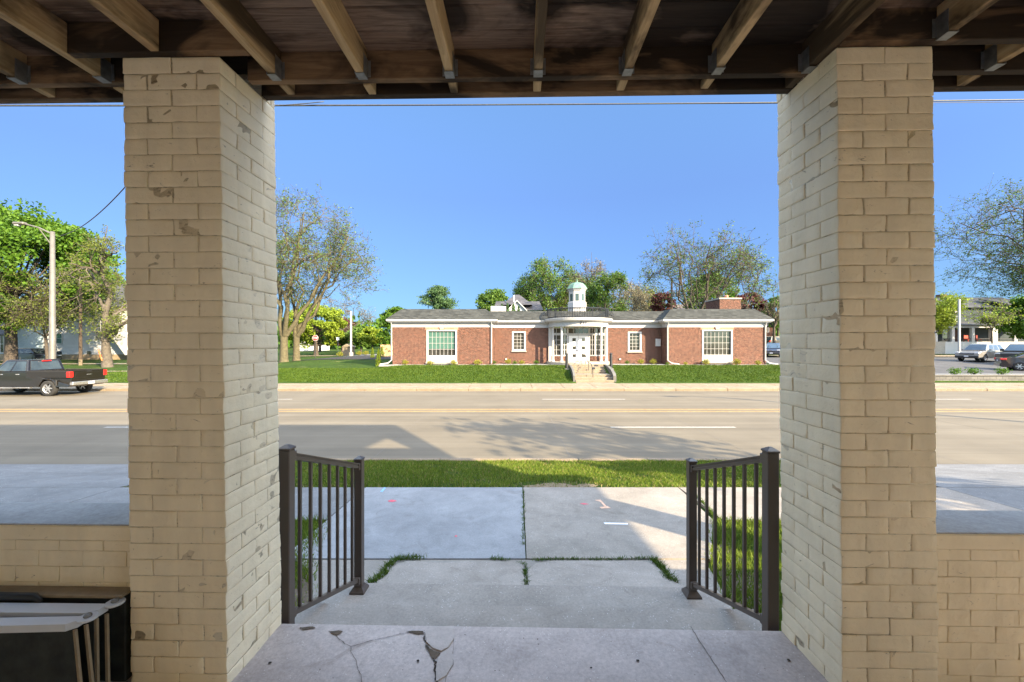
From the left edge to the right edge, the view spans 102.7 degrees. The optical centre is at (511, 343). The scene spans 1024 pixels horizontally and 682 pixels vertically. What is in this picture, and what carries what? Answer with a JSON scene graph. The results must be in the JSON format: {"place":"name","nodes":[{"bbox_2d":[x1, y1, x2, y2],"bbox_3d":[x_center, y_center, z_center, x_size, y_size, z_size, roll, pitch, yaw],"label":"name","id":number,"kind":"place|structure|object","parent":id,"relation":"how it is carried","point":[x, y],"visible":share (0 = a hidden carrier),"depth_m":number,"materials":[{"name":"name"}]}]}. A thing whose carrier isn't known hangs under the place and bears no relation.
{"place":"outdoors","nodes":[
{"label":"outdoors","id":0,"kind":"place"},
{"bbox_2d":[60,187,125,235],"bbox_3d":[-17.853,-6.606,18.000,23.996,1.284,0.042,0,0,36],"label":"overhead cable","id":1,"kind":"object","parent":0,"point":[99,212],"visible":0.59,"depth_m":18.50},
{"bbox_2d":[70,487,129,502],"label":"pavement","id":2,"kind":"structure","parent":0,"point":[119,495],"depth_m":6.06,"materials":[{"name":"concrete"}]},
{"bbox_2d":[105,364,278,381],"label":"verge grass","id":3,"kind":"structure","parent":0,"point":[120,372],"depth_m":30.82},
{"bbox_2d":[295,487,364,521],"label":"pavement","id":4,"kind":"structure","parent":0,"point":[315,501],"depth_m":5.93,"materials":[{"name":"concrete"}]},
{"bbox_2d":[295,487,525,559],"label":"pavement","id":5,"kind":"structure","parent":0,"point":[483,523],"depth_m":5.04,"materials":[{"name":"concrete"}]},
{"bbox_2d":[365,551,426,582],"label":"grass","id":6,"kind":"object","parent":5,"relation":"on","point":[392,560],"visible":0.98,"depth_m":4.00,"materials":[{"name":"green plant"}]},
{"bbox_2d":[520,491,525,544],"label":"grass","id":7,"kind":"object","parent":5,"relation":"on","point":[523,506],"visible":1,"depth_m":5.32,"materials":[{"name":"green plant"}]},
{"bbox_2d":[100,624,827,681],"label":"porch floor","id":8,"kind":"structure","parent":0,"point":[293,652],"depth_m":2.02,"materials":[{"name":"concrete"}]},
{"bbox_2d":[0,502,130,586],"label":"parapet wall","id":9,"kind":"structure","parent":8,"relation":"on","point":[62,544],"depth_m":1.92,"materials":[{"name":"brick"}]},
{"bbox_2d":[0,585,131,681],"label":"folded panels","id":10,"kind":"object","parent":8,"relation":"on","point":[65,633],"visible":0.97,"depth_m":1.75,"materials":[{"name":"metal"}]},
{"bbox_2d":[123,57,281,681],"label":"brick pillar","id":11,"kind":"structure","parent":8,"relation":"on","point":[199,174],"depth_m":1.84,"materials":[{"name":"brick"}]},
{"bbox_2d":[0,0,1023,103],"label":"porch ceiling","id":12,"kind":"structure","parent":11,"relation":"on","point":[64,51],"depth_m":1.88,"materials":[{"name":"brown wood"}]},
{"bbox_2d":[425,626,453,680],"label":"floor patch","id":13,"kind":"object","parent":8,"relation":"on","point":[439,638],"visible":1,"depth_m":2.08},
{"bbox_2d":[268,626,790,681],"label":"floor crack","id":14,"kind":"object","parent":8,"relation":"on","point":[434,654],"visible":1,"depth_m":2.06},
{"bbox_2d":[777,46,938,681],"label":"brick pillar","id":15,"kind":"structure","parent":8,"relation":"on","point":[857,286],"depth_m":1.78,"materials":[{"name":"brick"}]},
{"bbox_2d":[936,510,1023,681],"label":"parapet wall","id":16,"kind":"structure","parent":8,"relation":"on","point":[980,585],"depth_m":1.83,"materials":[{"name":"brick"}]},
{"bbox_2d":[0,391,1023,463],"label":"road","id":17,"kind":"structure","parent":0,"point":[440,435],"depth_m":13.78,"materials":[{"name":"asphalt"}]},
{"bbox_2d":[0,359,107,395],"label":"pickup truck","id":18,"kind":"object","parent":17,"relation":"on","point":[49,377],"visible":1,"depth_m":21.54,"materials":[{"name":"grey paint"}]},
{"bbox_2d":[103,427,735,427],"bbox_3d":[-3.200,2.748,16.890,87.600,0.003,6.940,0,0,0],"label":"lane marking","id":19,"kind":"object","parent":17,"relation":"on","point":[611,427],"visible":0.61,"depth_m":13.43,"materials":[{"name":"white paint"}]},
{"bbox_2d":[0,409,1023,411],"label":"line","id":20,"kind":"object","parent":17,"relation":"on","point":[501,409],"visible":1,"depth_m":16.85,"materials":[{"name":"yellow paint"}]},
{"bbox_2d":[2,391,1022,463],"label":"road seam","id":21,"kind":"object","parent":17,"relation":"on","point":[526,412],"visible":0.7,"depth_m":13.27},
{"bbox_2d":[0,464,1023,509],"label":"driveway","id":22,"kind":"structure","parent":0,"point":[68,487],"depth_m":7.09,"materials":[{"name":"concrete"}]},
{"bbox_2d":[0,344,1023,622],"bbox_3d":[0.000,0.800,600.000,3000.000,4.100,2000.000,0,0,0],"label":"ground","id":23,"kind":"structure","parent":0,"point":[308,360],"depth_m":28.04,"materials":[{"name":"green plant"}]},
{"bbox_2d":[0,316,42,360],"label":"blue house","id":24,"kind":"structure","parent":23,"relation":"on","point":[34,340],"depth_m":54.20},
{"bbox_2d":[18,348,61,359],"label":"parked suv","id":25,"kind":"object","parent":23,"relation":"on","point":[31,353],"visible":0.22,"depth_m":47.50,"materials":[{"name":"glass"}]},
{"bbox_2d":[0,198,125,363],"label":"maple tree","id":26,"kind":"object","parent":23,"relation":"on","point":[18,244],"visible":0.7,"depth_m":45.24,"materials":[{"name":"green plant"}]},
{"bbox_2d":[0,262,126,358],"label":"spreading tree","id":27,"kind":"object","parent":23,"relation":"on","point":[33,318],"visible":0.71,"depth_m":42.85,"materials":[{"name":"green plant"}]},
{"bbox_2d":[78,285,82,364],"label":"utility pole","id":28,"kind":"object","parent":23,"relation":"on","point":[80,357],"visible":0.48,"depth_m":42.91,"materials":[{"name":"brown wood"}]},
{"bbox_2d":[39,284,127,359],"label":"white house","id":29,"kind":"structure","parent":23,"relation":"on","point":[67,345],"depth_m":56.00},
{"bbox_2d":[45,224,127,367],"bbox_3d":[-39.584,-4.535,40.190,8.739,14.020,8.281,0,0,0],"label":"maple tree","id":30,"kind":"object","parent":23,"relation":"on","point":[108,330],"visible":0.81,"depth_m":39.24,"materials":[{"name":"green plant"}]},
{"bbox_2d":[295,570,307,606],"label":"bare soil","id":31,"kind":"structure","parent":23,"relation":"on","point":[304,589],"depth_m":3.56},
{"bbox_2d":[295,515,326,605],"bbox_3d":[-2.911,2.146,3.800,2.820,0.242,3.026,0,0,0],"label":"grass patch","id":32,"kind":"object","parent":23,"relation":"on","point":[305,528],"visible":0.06,"depth_m":4.47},
{"bbox_2d":[282,303,347,354],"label":"lime tree","id":33,"kind":"object","parent":23,"relation":"on","point":[315,326],"visible":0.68,"depth_m":70.37,"materials":[{"name":"green plant"}]},
{"bbox_2d":[300,338,329,350],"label":"white house","id":34,"kind":"structure","parent":23,"relation":"on","point":[323,347],"depth_m":100.00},
{"bbox_2d":[275,177,381,362],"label":"honey locust","id":35,"kind":"object","parent":23,"relation":"on","point":[285,331],"visible":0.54,"depth_m":42.48,"materials":[{"name":"green plant"}]},
{"bbox_2d":[276,215,389,360],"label":"honey locust","id":36,"kind":"object","parent":23,"relation":"on","point":[298,330],"visible":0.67,"depth_m":44.40,"materials":[{"name":"green plant"}]},
{"bbox_2d":[327,317,356,351],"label":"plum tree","id":37,"kind":"object","parent":23,"relation":"on","point":[337,344],"visible":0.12,"depth_m":87.55,"materials":[{"name":"green plant"}]},
{"bbox_2d":[299,355,392,360],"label":"side drive","id":38,"kind":"structure","parent":23,"relation":"on","point":[362,357],"depth_m":47.83,"materials":[{"name":"concrete"}]},
{"bbox_2d":[337,332,355,346],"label":"thicket","id":39,"kind":"object","parent":23,"relation":"on","point":[343,341],"visible":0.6,"depth_m":74.73,"materials":[{"name":"green plant"}]},
{"bbox_2d":[342,344,354,355],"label":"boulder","id":40,"kind":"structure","parent":23,"relation":"on","point":[346,349],"depth_m":66.10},
{"bbox_2d":[347,310,352,355],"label":"lot light","id":41,"kind":"object","parent":23,"relation":"on","point":[350,352],"visible":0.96,"depth_m":57.38,"materials":[{"name":"white paint"}]},
{"bbox_2d":[324,295,375,335],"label":"bare tree","id":42,"kind":"object","parent":23,"relation":"on","point":[346,314],"visible":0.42,"depth_m":83.45,"materials":[{"name":"green plant"}]},
{"bbox_2d":[347,325,371,353],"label":"thicket","id":43,"kind":"object","parent":23,"relation":"on","point":[356,330],"visible":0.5,"depth_m":71.12,"materials":[{"name":"green plant"}]},
{"bbox_2d":[356,326,382,349],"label":"tree","id":44,"kind":"object","parent":23,"relation":"on","point":[369,333],"visible":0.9,"depth_m":64.89,"materials":[{"name":"green plant"}]},
{"bbox_2d":[380,344,392,355],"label":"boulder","id":45,"kind":"object","parent":23,"relation":"on","point":[387,350],"visible":0.47,"depth_m":52.00,"materials":[{"name":"beige stone"}]},
{"bbox_2d":[375,306,402,344],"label":"dark tree","id":46,"kind":"object","parent":23,"relation":"on","point":[385,324],"visible":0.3,"depth_m":56.65,"materials":[{"name":"green plant"}]},
{"bbox_2d":[416,285,459,308],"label":"tree","id":47,"kind":"object","parent":23,"relation":"on","point":[435,299],"visible":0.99,"depth_m":78.97,"materials":[{"name":"green plant"}]},
{"bbox_2d":[375,561,524,584],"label":"walkway","id":48,"kind":"structure","parent":23,"relation":"on","point":[475,572],"depth_m":3.84,"materials":[{"name":"concrete"}]},
{"bbox_2d":[124,459,781,487],"bbox_3d":[0.310,2.451,7.883,13.229,0.371,2.708,0,0,0],"label":"grass strip","id":49,"kind":"object","parent":23,"relation":"on","point":[574,473],"depth_m":7.74,"materials":[{"name":"plant"}]},
{"bbox_2d":[475,288,509,310],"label":"green tree","id":50,"kind":"object","parent":23,"relation":"on","point":[495,295],"visible":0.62,"depth_m":86.00,"materials":[{"name":"green plant"}]},
{"bbox_2d":[0,388,1023,460],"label":"kerb","id":51,"kind":"structure","parent":23,"relation":"on","point":[539,389],"depth_m":23.77,"materials":[{"name":"concrete"}]},
{"bbox_2d":[495,295,542,310],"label":"grey roofed house","id":52,"kind":"structure","parent":23,"relation":"on","point":[522,302],"depth_m":76.60,"materials":[{"name":"white"}]},
{"bbox_2d":[324,583,731,608],"bbox_3d":[0.105,2.219,3.054,3.120,0.462,0.670,0,0,1],"label":"step","id":53,"kind":"object","parent":23,"relation":"on","point":[532,595],"visible":0.1,"depth_m":3.22,"materials":[{"name":"concrete"}]},
{"bbox_2d":[279,444,368,623],"bbox_3d":[-1.255,1.280,2.812,0.119,1.415,1.090,0,0,3],"label":"stair railing","id":54,"kind":"object","parent":53,"relation":"on","point":[289,455],"visible":0.92,"depth_m":2.58,"materials":[{"name":"brown metal"}]},
{"bbox_2d":[681,447,780,630],"bbox_3d":[1.427,1.280,2.755,0.120,1.415,1.090,0,0,-1],"label":"stair railing","id":55,"kind":"object","parent":53,"relation":"on","point":[768,616],"visible":0.95,"depth_m":2.51,"materials":[{"name":"brown metal"}]},
{"bbox_2d":[295,603,761,630],"bbox_3d":[0.083,2.100,2.482,3.060,0.700,0.523,0,0,1],"label":"step","id":56,"kind":"object","parent":23,"relation":"on","point":[535,616],"visible":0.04,"depth_m":2.62,"materials":[{"name":"concrete"}]},
{"bbox_2d":[277,311,779,348],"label":"woods","id":57,"kind":"object","parent":23,"relation":"on","point":[366,322],"visible":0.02,"depth_m":125.15,"materials":[{"name":"plant"}]},
{"bbox_2d":[511,274,545,300],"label":"green tree","id":58,"kind":"object","parent":23,"relation":"on","point":[515,289],"visible":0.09,"depth_m":95.46,"materials":[{"name":"green plant"}]},
{"bbox_2d":[516,253,580,310],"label":"green tree","id":59,"kind":"object","parent":23,"relation":"on","point":[546,279],"visible":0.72,"depth_m":87.00,"materials":[{"name":"green plant"}]},
{"bbox_2d":[524,483,598,486],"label":"bare soil","id":60,"kind":"structure","parent":23,"relation":"on","point":[561,485],"depth_m":6.78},
{"bbox_2d":[545,269,585,310],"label":"green tree","id":61,"kind":"object","parent":23,"relation":"on","point":[566,297],"visible":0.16,"depth_m":89.41,"materials":[{"name":"green plant"}]},
{"bbox_2d":[379,364,773,365],"bbox_3d":[5.240,1.698,32.599,31.040,0.105,1.999,0,0,0],"label":"gravel bed","id":62,"kind":"object","parent":23,"relation":"on","point":[550,364],"visible":0.3,"depth_m":32.47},
{"bbox_2d":[380,280,776,364],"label":"brick library","id":63,"kind":"structure","parent":23,"relation":"on","point":[725,330],"depth_m":32.60,"materials":[{"name":"red brick"}]},
{"bbox_2d":[426,330,457,363],"bbox_3d":[-5.570,0.240,32.510,2.520,2.700,0.300,0,0,0],"label":"window frame","id":64,"kind":"structure","parent":63,"relation":"in","point":[441,345],"depth_m":32.60,"materials":[{"name":"white paint"}]},
{"bbox_2d":[511,331,526,351],"bbox_3d":[0.565,-0.170,33.620,1.250,1.680,0.280,0,0,0],"label":"window frame","id":65,"kind":"structure","parent":63,"relation":"in","point":[518,337],"depth_m":33.68,"materials":[{"name":"white paint"}]},
{"bbox_2d":[569,336,577,360],"bbox_3d":[5.025,0.373,33.418,0.779,2.085,0.124,0,0,0],"label":"door","id":66,"kind":"structure","parent":63,"relation":"in","point":[573,340],"depth_m":33.43,"materials":[{"name":"white paint"}]},
{"bbox_2d":[578,336,587,360],"bbox_3d":[5.819,0.373,33.418,0.779,2.085,0.124,0,0,0],"label":"door","id":67,"kind":"structure","parent":63,"relation":"in","point":[582,340],"depth_m":33.43,"materials":[{"name":"white paint"}]},
{"bbox_2d":[627,332,642,352],"bbox_3d":[10.060,-0.130,33.620,1.240,1.720,0.280,0,0,0],"label":"window frame","id":68,"kind":"structure","parent":63,"relation":"in","point":[634,338],"depth_m":33.67,"materials":[{"name":"white paint"}]},
{"bbox_2d":[701,330,732,362],"bbox_3d":[16.290,0.220,32.510,2.520,2.660,0.300,0,0,0],"label":"window frame","id":69,"kind":"structure","parent":63,"relation":"in","point":[717,345],"depth_m":32.60,"materials":[{"name":"white paint"}]},
{"bbox_2d":[567,252,615,310],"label":"bare tree","id":70,"kind":"object","parent":23,"relation":"on","point":[598,269],"visible":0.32,"depth_m":69.16,"materials":[{"name":"green plant"}]},
{"bbox_2d":[568,364,615,382],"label":"entrance steps","id":71,"kind":"structure","parent":23,"relation":"on","point":[582,373],"depth_m":28.03,"materials":[{"name":"concrete"}]},
{"bbox_2d":[528,561,681,586],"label":"walkway","id":72,"kind":"structure","parent":23,"relation":"on","point":[606,573],"depth_m":3.82,"materials":[{"name":"concrete"}]},
{"bbox_2d":[585,267,630,310],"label":"green tree","id":73,"kind":"object","parent":23,"relation":"on","point":[608,282],"visible":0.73,"depth_m":62.83,"materials":[{"name":"green plant"}]},
{"bbox_2d":[606,278,641,310],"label":"budding tree","id":74,"kind":"object","parent":23,"relation":"on","point":[625,293],"visible":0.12,"depth_m":102.43,"materials":[{"name":"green plant"}]},
{"bbox_2d":[612,276,649,310],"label":"budding tree","id":75,"kind":"object","parent":23,"relation":"on","point":[637,302],"visible":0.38,"depth_m":67.70,"materials":[{"name":"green plant"}]},
{"bbox_2d":[632,286,652,310],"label":"budding tree","id":76,"kind":"object","parent":23,"relation":"on","point":[648,306],"visible":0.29,"depth_m":72.63,"materials":[{"name":"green plant"}]},
{"bbox_2d":[625,283,666,310],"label":"budding tree","id":77,"kind":"object","parent":23,"relation":"on","point":[650,291],"visible":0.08,"depth_m":107.56,"materials":[{"name":"green plant"}]},
{"bbox_2d":[649,291,676,310],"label":"plum tree","id":78,"kind":"object","parent":23,"relation":"on","point":[655,307],"visible":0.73,"depth_m":71.04,"materials":[{"name":"brown plant"}]},
{"bbox_2d":[634,219,774,309],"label":"vase tree","id":79,"kind":"object","parent":23,"relation":"on","point":[679,272],"visible":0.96,"depth_m":54.13,"materials":[{"name":"green plant"}]},
{"bbox_2d":[682,271,739,308],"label":"green tree","id":80,"kind":"object","parent":23,"relation":"on","point":[730,296],"visible":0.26,"depth_m":71.97,"materials":[{"name":"green plant"}]},
{"bbox_2d":[684,240,778,308],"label":"vase tree","id":81,"kind":"object","parent":23,"relation":"on","point":[757,268],"visible":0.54,"depth_m":58.85,"materials":[{"name":"green plant"}]},
{"bbox_2d":[704,514,782,630],"bbox_3d":[3.279,2.146,3.790,3.275,0.242,3.039,0,0,0],"label":"grass patch","id":82,"kind":"object","parent":23,"relation":"on","point":[750,543],"visible":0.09,"depth_m":4.12,"materials":[{"name":"plant"}]},
{"bbox_2d":[711,543,781,608],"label":"bare soil","id":83,"kind":"structure","parent":23,"relation":"on","point":[738,576],"depth_m":3.81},
{"bbox_2d":[736,293,767,311],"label":"plum tree","id":84,"kind":"object","parent":23,"relation":"on","point":[761,306],"visible":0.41,"depth_m":76.66,"materials":[{"name":"brown plant"}]},
{"bbox_2d":[753,282,779,342],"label":"bare tree","id":85,"kind":"object","parent":23,"relation":"on","point":[776,315],"visible":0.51,"depth_m":61.79,"materials":[{"name":"green plant"}]},
{"bbox_2d":[762,295,779,335],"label":"green tree","id":86,"kind":"object","parent":23,"relation":"on","point":[771,306],"visible":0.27,"depth_m":69.85,"materials":[{"name":"green plant"}]},
{"bbox_2d":[766,357,1023,373],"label":"parking lot","id":87,"kind":"structure","parent":23,"relation":"on","point":[942,365],"depth_m":36.73,"materials":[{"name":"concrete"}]},
{"bbox_2d":[766,343,779,356],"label":"parked suv","id":88,"kind":"object","parent":87,"relation":"on","point":[772,348],"visible":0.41,"depth_m":48.18,"materials":[{"name":"blue paint"}]},
{"bbox_2d":[958,299,960,350],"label":"white pole","id":89,"kind":"object","parent":87,"relation":"on","point":[959,324],"visible":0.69,"depth_m":42.92,"materials":[{"name":"metal"}]},
{"bbox_2d":[955,343,1004,361],"bbox_3d":[45.998,0.832,40.199,4.685,1.730,2.160,0,0,-18],"label":"parked suv","id":90,"kind":"object","parent":87,"relation":"on","point":[981,352],"visible":0.8,"depth_m":39.56,"materials":[{"name":"silver metal"}]},
{"bbox_2d":[993,352,1023,370],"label":"parked sedan","id":91,"kind":"object","parent":87,"relation":"on","point":[1015,362],"visible":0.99,"depth_m":33.07,"materials":[{"name":"black paint"}]},
{"bbox_2d":[994,344,1023,359],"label":"parked pickup","id":92,"kind":"object","parent":87,"relation":"on","point":[1011,350],"visible":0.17,"depth_m":37.29,"materials":[{"name":"black paint"}]},
{"bbox_2d":[934,288,972,355],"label":"lime tree","id":93,"kind":"object","parent":23,"relation":"on","point":[944,313],"visible":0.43,"depth_m":48.39,"materials":[{"name":"green plant"}]},
{"bbox_2d":[934,175,1023,298],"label":"honey locust","id":94,"kind":"object","parent":23,"relation":"on","point":[1018,271],"visible":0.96,"depth_m":65.20,"materials":[{"name":"green plant"}]},
{"bbox_2d":[934,294,1023,353],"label":"building","id":95,"kind":"structure","parent":23,"relation":"on","point":[947,343],"depth_m":56.61,"materials":[{"name":"white"}]},
{"bbox_2d":[934,374,1023,380],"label":"retaining wall","id":96,"kind":"structure","parent":23,"relation":"on","point":[979,377],"depth_m":27.42,"materials":[{"name":"concrete"}]},
{"bbox_2d":[952,297,1023,342],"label":"tree","id":97,"kind":"object","parent":23,"relation":"on","point":[990,318],"visible":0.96,"depth_m":45.88,"materials":[{"name":"green plant"}]},
{"bbox_2d":[992,294,1023,339],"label":"dark tree","id":98,"kind":"object","parent":23,"relation":"on","point":[1016,328],"visible":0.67,"depth_m":50.01,"materials":[{"name":"green plant"}]},
{"bbox_2d":[0,99,1023,106],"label":"overhead cable","id":99,"kind":"object","parent":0,"point":[500,104],"visible":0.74,"depth_m":8.39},
{"bbox_2d":[0,91,1023,334],"label":"sky","id":100,"kind":"structure","parent":0,"point":[462,199],"materials":[{"name":"blue"}]},
{"bbox_2d":[302,560,732,608],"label":"walkway","id":101,"kind":"structure","parent":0,"point":[678,567],"depth_m":3.97,"materials":[{"name":"concrete"}]},
{"bbox_2d":[518,560,530,584],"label":"grass","id":102,"kind":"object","parent":101,"relation":"on","point":[524,571],"visible":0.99,"depth_m":3.83,"materials":[{"name":"green plant"}]},
{"bbox_2d":[531,553,652,560],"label":"grass","id":103,"kind":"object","parent":101,"relation":"on","point":[578,558],"visible":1,"depth_m":4.14,"materials":[{"name":"green plant"}]},
{"bbox_2d":[646,555,678,582],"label":"grass","id":104,"kind":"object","parent":101,"relation":"on","point":[658,564],"visible":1,"depth_m":3.88,"materials":[{"name":"green plant"}]},
{"bbox_2d":[32,382,1023,388],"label":"pavement","id":105,"kind":"structure","parent":0,"point":[578,385],"depth_m":25.45,"materials":[{"name":"concrete"}]},
{"bbox_2d":[12,222,55,358],"bbox_3d":[-28.964,-2.384,24.856,2.360,9.948,0.514,0,0,-9],"label":"street lamp","id":106,"kind":"object","parent":105,"relation":"on","point":[52,309],"visible":0.69,"depth_m":24.91,"materials":[{"name":"metal"}]},
{"bbox_2d":[277,364,780,381],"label":"bank grass","id":107,"kind":"structure","parent":0,"point":[307,372],"depth_m":28.76,"materials":[{"name":"plant"}]},
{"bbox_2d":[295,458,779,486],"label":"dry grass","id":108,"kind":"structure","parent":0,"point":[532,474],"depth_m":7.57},
{"bbox_2d":[523,487,712,561],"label":"pavement","id":109,"kind":"structure","parent":0,"point":[560,522],"depth_m":5.07,"materials":[{"name":"concrete"}]},
{"bbox_2d":[316,102,998,104],"bbox_3d":[0.779,-5.023,8.500,36.923,0.140,0.011,0,0,0],"label":"overhead cable","id":110,"kind":"object","parent":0,"point":[757,103],"visible":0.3,"depth_m":8.50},
{"bbox_2d":[679,487,781,521],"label":"pavement","id":111,"kind":"structure","parent":0,"point":[750,501],"depth_m":5.93,"materials":[{"name":"concrete"}]},
{"bbox_2d":[936,487,1023,510],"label":"pavement","id":112,"kind":"structure","parent":0,"point":[948,499],"depth_m":5.80,"materials":[{"name":"concrete"}]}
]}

